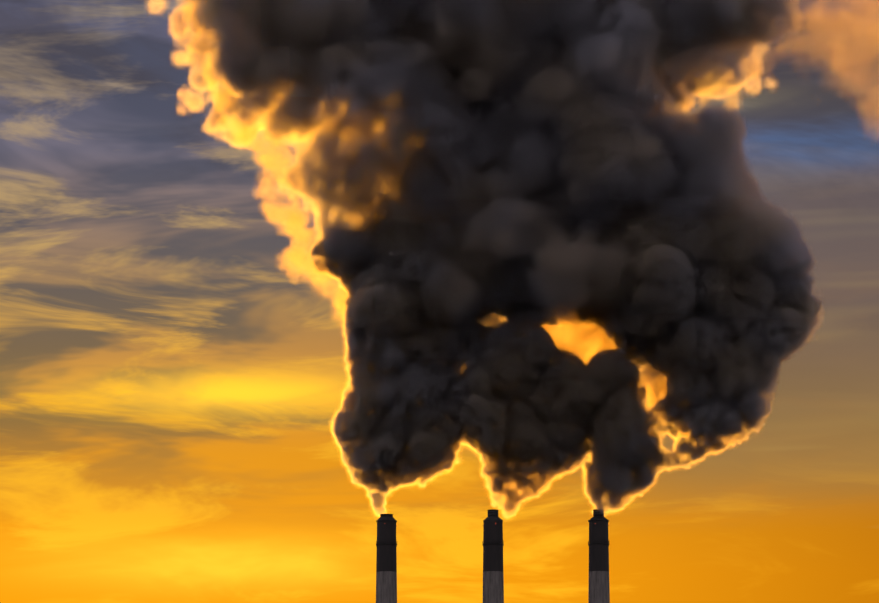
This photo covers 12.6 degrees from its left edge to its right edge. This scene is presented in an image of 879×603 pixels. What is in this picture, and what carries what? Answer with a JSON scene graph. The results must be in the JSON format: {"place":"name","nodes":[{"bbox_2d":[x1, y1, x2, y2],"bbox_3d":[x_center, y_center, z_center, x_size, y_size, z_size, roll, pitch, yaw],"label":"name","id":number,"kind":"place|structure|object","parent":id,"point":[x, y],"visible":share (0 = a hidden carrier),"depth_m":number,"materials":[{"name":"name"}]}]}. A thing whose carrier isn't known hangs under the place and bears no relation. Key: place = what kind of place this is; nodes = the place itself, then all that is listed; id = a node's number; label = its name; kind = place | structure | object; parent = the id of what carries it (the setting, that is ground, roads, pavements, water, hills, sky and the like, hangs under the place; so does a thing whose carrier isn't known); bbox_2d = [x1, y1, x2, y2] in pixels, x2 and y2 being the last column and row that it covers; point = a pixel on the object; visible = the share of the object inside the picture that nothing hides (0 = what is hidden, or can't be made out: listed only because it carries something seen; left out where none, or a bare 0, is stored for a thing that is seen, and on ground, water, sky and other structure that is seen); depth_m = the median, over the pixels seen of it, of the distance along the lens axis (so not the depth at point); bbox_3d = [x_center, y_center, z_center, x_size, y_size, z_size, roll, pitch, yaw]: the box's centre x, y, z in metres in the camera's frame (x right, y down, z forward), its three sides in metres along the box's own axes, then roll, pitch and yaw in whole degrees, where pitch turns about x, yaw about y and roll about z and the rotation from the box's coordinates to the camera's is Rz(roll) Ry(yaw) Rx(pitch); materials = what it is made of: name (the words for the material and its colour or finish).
{"place":"outdoors","nodes":[
{"label":"outdoors","id":0,"kind":"place"},
{"bbox_2d":[376,514,396,602],"bbox_3d":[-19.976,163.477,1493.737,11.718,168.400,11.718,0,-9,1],"label":"chimney","id":1,"kind":"object","parent":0,"point":[386,572],"visible":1,"depth_m":1501.63,"materials":[{"name":"black concrete"}]},
{"bbox_2d":[0,0,878,602],"label":"sky","id":2,"kind":"structure","parent":0,"point":[279,278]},
{"bbox_2d":[482,509,503,602],"bbox_3d":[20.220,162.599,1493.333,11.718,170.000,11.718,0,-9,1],"label":"chimney","id":3,"kind":"object","parent":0,"point":[493,575],"visible":1,"depth_m":1501.15,"materials":[{"name":"black concrete"}]},
{"bbox_2d":[588,509,609,602],"bbox_3d":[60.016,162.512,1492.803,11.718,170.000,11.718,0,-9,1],"label":"chimney","id":4,"kind":"object","parent":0,"point":[598,588],"visible":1,"depth_m":1500.60,"materials":[{"name":"black concrete"}]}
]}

